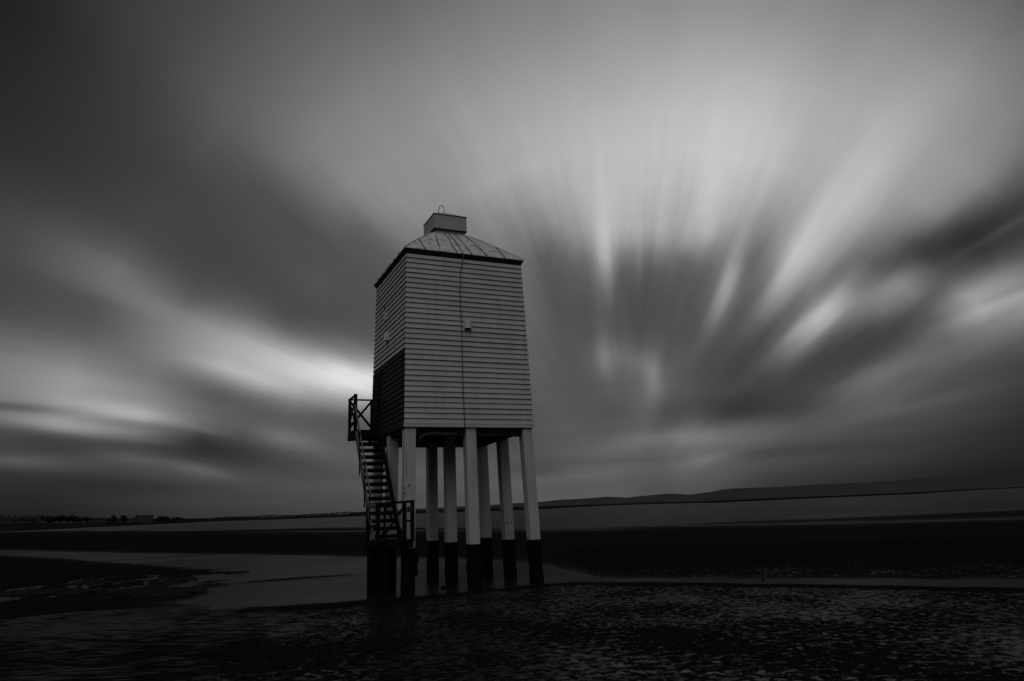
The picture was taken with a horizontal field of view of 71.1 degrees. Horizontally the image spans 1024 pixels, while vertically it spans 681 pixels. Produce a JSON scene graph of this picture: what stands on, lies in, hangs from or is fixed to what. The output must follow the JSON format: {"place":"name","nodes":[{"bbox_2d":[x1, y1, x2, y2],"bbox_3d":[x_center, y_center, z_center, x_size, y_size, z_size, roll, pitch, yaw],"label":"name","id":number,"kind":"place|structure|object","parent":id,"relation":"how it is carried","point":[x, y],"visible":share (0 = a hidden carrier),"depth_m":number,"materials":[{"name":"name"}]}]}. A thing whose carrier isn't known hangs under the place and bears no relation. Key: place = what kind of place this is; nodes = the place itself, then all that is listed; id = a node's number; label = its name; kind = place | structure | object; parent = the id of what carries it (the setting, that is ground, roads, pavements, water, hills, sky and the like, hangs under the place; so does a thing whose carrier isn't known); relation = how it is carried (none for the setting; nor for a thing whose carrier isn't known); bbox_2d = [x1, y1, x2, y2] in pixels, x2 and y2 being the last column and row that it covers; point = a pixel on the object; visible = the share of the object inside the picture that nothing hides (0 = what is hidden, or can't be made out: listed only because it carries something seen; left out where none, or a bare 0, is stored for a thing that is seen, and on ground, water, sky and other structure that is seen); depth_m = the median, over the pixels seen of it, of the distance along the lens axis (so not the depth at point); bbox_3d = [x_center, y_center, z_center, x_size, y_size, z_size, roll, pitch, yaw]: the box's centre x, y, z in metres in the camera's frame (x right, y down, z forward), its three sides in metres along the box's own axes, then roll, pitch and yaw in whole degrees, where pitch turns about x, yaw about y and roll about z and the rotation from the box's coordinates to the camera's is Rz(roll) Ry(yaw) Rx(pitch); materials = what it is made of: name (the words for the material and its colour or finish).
{"place":"outdoors","nodes":[
{"label":"outdoors","id":0,"kind":"place"},
{"bbox_2d":[0,513,365,531],"bbox_3d":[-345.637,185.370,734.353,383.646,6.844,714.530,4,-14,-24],"label":"coast bank","id":1,"kind":"structure","parent":0,"point":[25,526],"depth_m":615.13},
{"bbox_2d":[0,515,11,522],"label":"house","id":2,"kind":"structure","parent":1,"relation":"on","point":[5,519],"depth_m":520.40,"materials":[{"name":"stone"}]},
{"bbox_2d":[12,515,22,522],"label":"house","id":3,"kind":"structure","parent":1,"relation":"on","point":[17,519],"depth_m":528.28,"materials":[{"name":"stone"}]},
{"bbox_2d":[24,515,31,522],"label":"house","id":4,"kind":"structure","parent":1,"relation":"on","point":[28,519],"depth_m":535.56,"materials":[{"name":"stone"}]},
{"bbox_2d":[32,514,40,523],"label":"house","id":5,"kind":"structure","parent":1,"relation":"on","point":[36,518],"depth_m":542.65,"materials":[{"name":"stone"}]},
{"bbox_2d":[41,516,52,521],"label":"tree","id":6,"kind":"object","parent":1,"relation":"on","point":[46,518],"visible":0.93,"depth_m":565.70,"materials":[{"name":"black plant"}]},
{"bbox_2d":[49,516,59,521],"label":"tree","id":7,"kind":"object","parent":1,"relation":"on","point":[52,518],"visible":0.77,"depth_m":576.47,"materials":[{"name":"black plant"}]},
{"bbox_2d":[56,514,64,522],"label":"tree","id":8,"kind":"object","parent":1,"relation":"on","point":[61,518],"visible":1,"depth_m":578.93,"materials":[{"name":"black plant"}]},
{"bbox_2d":[64,514,72,522],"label":"tree","id":9,"kind":"object","parent":1,"relation":"on","point":[68,519],"visible":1,"depth_m":580.93,"materials":[{"name":"black plant"}]},
{"bbox_2d":[71,516,78,522],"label":"tree","id":10,"kind":"object","parent":1,"relation":"on","point":[73,519],"visible":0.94,"depth_m":592.02,"materials":[{"name":"black plant"}]},
{"bbox_2d":[77,517,86,521],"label":"tree","id":11,"kind":"object","parent":1,"relation":"on","point":[81,519],"visible":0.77,"depth_m":602.09,"materials":[{"name":"black plant"}]},
{"bbox_2d":[90,518,105,522],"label":"house","id":12,"kind":"structure","parent":1,"relation":"on","point":[97,519],"depth_m":617.54,"materials":[{"name":"stone"}]},
{"bbox_2d":[111,515,117,521],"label":"tree","id":13,"kind":"object","parent":1,"relation":"on","point":[114,517],"visible":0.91,"depth_m":648.22,"materials":[{"name":"black plant"}]},
{"bbox_2d":[120,515,127,522],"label":"tree","id":14,"kind":"object","parent":1,"relation":"on","point":[123,518],"visible":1,"depth_m":651.93,"materials":[{"name":"black plant"}]},
{"bbox_2d":[117,518,133,522],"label":"house","id":15,"kind":"structure","parent":1,"relation":"on","point":[130,520],"depth_m":662.80,"materials":[{"name":"stone"}]},
{"bbox_2d":[135,515,153,522],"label":"house","id":16,"kind":"structure","parent":1,"relation":"on","point":[145,518],"depth_m":694.98,"materials":[{"name":"stone"}]},
{"bbox_2d":[155,516,164,520],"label":"tree","id":17,"kind":"object","parent":1,"relation":"on","point":[159,518],"visible":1,"depth_m":741.89,"materials":[{"name":"black plant"}]},
{"bbox_2d":[11,511,365,520],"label":"distant woodland","id":18,"kind":"object","parent":1,"relation":"on","point":[337,513],"visible":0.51,"depth_m":737.56,"materials":[{"name":"black plant"}]},
{"bbox_2d":[232,574,355,583],"bbox_3d":[-6.970,7.668,23.104,4.090,0.062,0.398,3,-14,-23],"label":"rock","id":19,"kind":"object","parent":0,"point":[292,578],"visible":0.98,"depth_m":23.01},
{"bbox_2d":[0,509,1023,680],"bbox_3d":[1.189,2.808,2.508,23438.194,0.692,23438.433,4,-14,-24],"label":"sand flats","id":20,"kind":"structure","parent":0,"point":[624,631],"depth_m":13.01,"materials":[{"name":"black sand"}]},
{"bbox_2d":[0,588,78,595],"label":"rock","id":21,"kind":"object","parent":20,"relation":"on","point":[36,591],"visible":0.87,"depth_m":21.48,"materials":[{"name":"grey stone"}]},
{"bbox_2d":[59,587,126,594],"bbox_3d":[-12.497,7.451,21.385,2.160,0.142,1.130,-2,-13,0],"label":"rock","id":22,"kind":"object","parent":20,"relation":"on","point":[99,589],"visible":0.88,"depth_m":21.20,"materials":[{"name":"grey stone"}]},
{"bbox_2d":[60,581,133,584],"bbox_3d":[-14.287,8.305,24.588,2.652,0.078,0.946,-2,-13,0],"label":"rock","id":23,"kind":"object","parent":20,"relation":"on","point":[89,583],"visible":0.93,"depth_m":24.38,"materials":[{"name":"grey stone"}]},
{"bbox_2d":[132,586,208,596],"bbox_3d":[-9.458,6.893,19.718,2.192,0.229,1.583,-2,-13,0],"label":"rock","id":24,"kind":"object","parent":20,"relation":"on","point":[165,591],"visible":0.96,"depth_m":19.48,"materials":[{"name":"grey stone"}]},
{"bbox_2d":[141,577,199,581],"bbox_3d":[-11.918,8.255,24.761,2.493,0.065,0.909,-2,-13,0],"label":"rock","id":25,"kind":"object","parent":20,"relation":"on","point":[167,579],"visible":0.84,"depth_m":24.63,"materials":[{"name":"grey stone"}]},
{"bbox_2d":[195,583,228,585],"bbox_3d":[-9.244,7.520,22.114,1.147,0.081,0.549,-2,-13,0],"label":"rock","id":26,"kind":"object","parent":20,"relation":"on","point":[208,584],"visible":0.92,"depth_m":22.03,"materials":[{"name":"grey stone"}]},
{"bbox_2d":[347,205,543,597],"bbox_3d":[-2.144,1.511,20.773,4.619,11.777,4.218,4,-14,-24],"label":"lighthouse","id":27,"kind":"object","parent":20,"relation":"on","point":[451,372],"visible":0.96,"depth_m":19.79,"materials":[{"name":"wood"}]},
{"bbox_2d":[372,372,380,429],"bbox_3d":[-4.087,1.890,21.423,0.125,1.770,0.860,4,-14,-24],"label":"door","id":28,"kind":"structure","parent":27,"relation":"in","point":[376,379],"depth_m":21.42,"materials":[{"name":"black wood"}]},
{"bbox_2d":[0,488,1023,609],"bbox_3d":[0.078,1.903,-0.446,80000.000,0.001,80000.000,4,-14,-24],"label":"water","id":29,"kind":"structure","parent":0,"point":[238,594],"depth_m":44.79,"materials":[{"name":"grey liquid"}]},
{"bbox_2d":[0,0,1023,522],"label":"sky","id":30,"kind":"structure","parent":0,"point":[761,243],"materials":[{"name":"grey"}]},
{"bbox_2d":[357,488,987,512],"bbox_3d":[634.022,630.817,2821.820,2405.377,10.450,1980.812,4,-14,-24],"label":"lowland","id":31,"kind":"structure","parent":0,"point":[762,497],"depth_m":2632.57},
{"bbox_2d":[398,475,1023,510],"bbox_3d":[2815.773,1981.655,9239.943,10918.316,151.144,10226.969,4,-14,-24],"label":"hills","id":32,"kind":"structure","parent":0,"point":[942,483],"depth_m":6531.20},
{"bbox_2d":[398,487,1023,513],"bbox_3d":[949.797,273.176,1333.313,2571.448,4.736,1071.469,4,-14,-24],"label":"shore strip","id":33,"kind":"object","parent":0,"point":[571,506],"visible":0.45,"depth_m":518.81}
]}

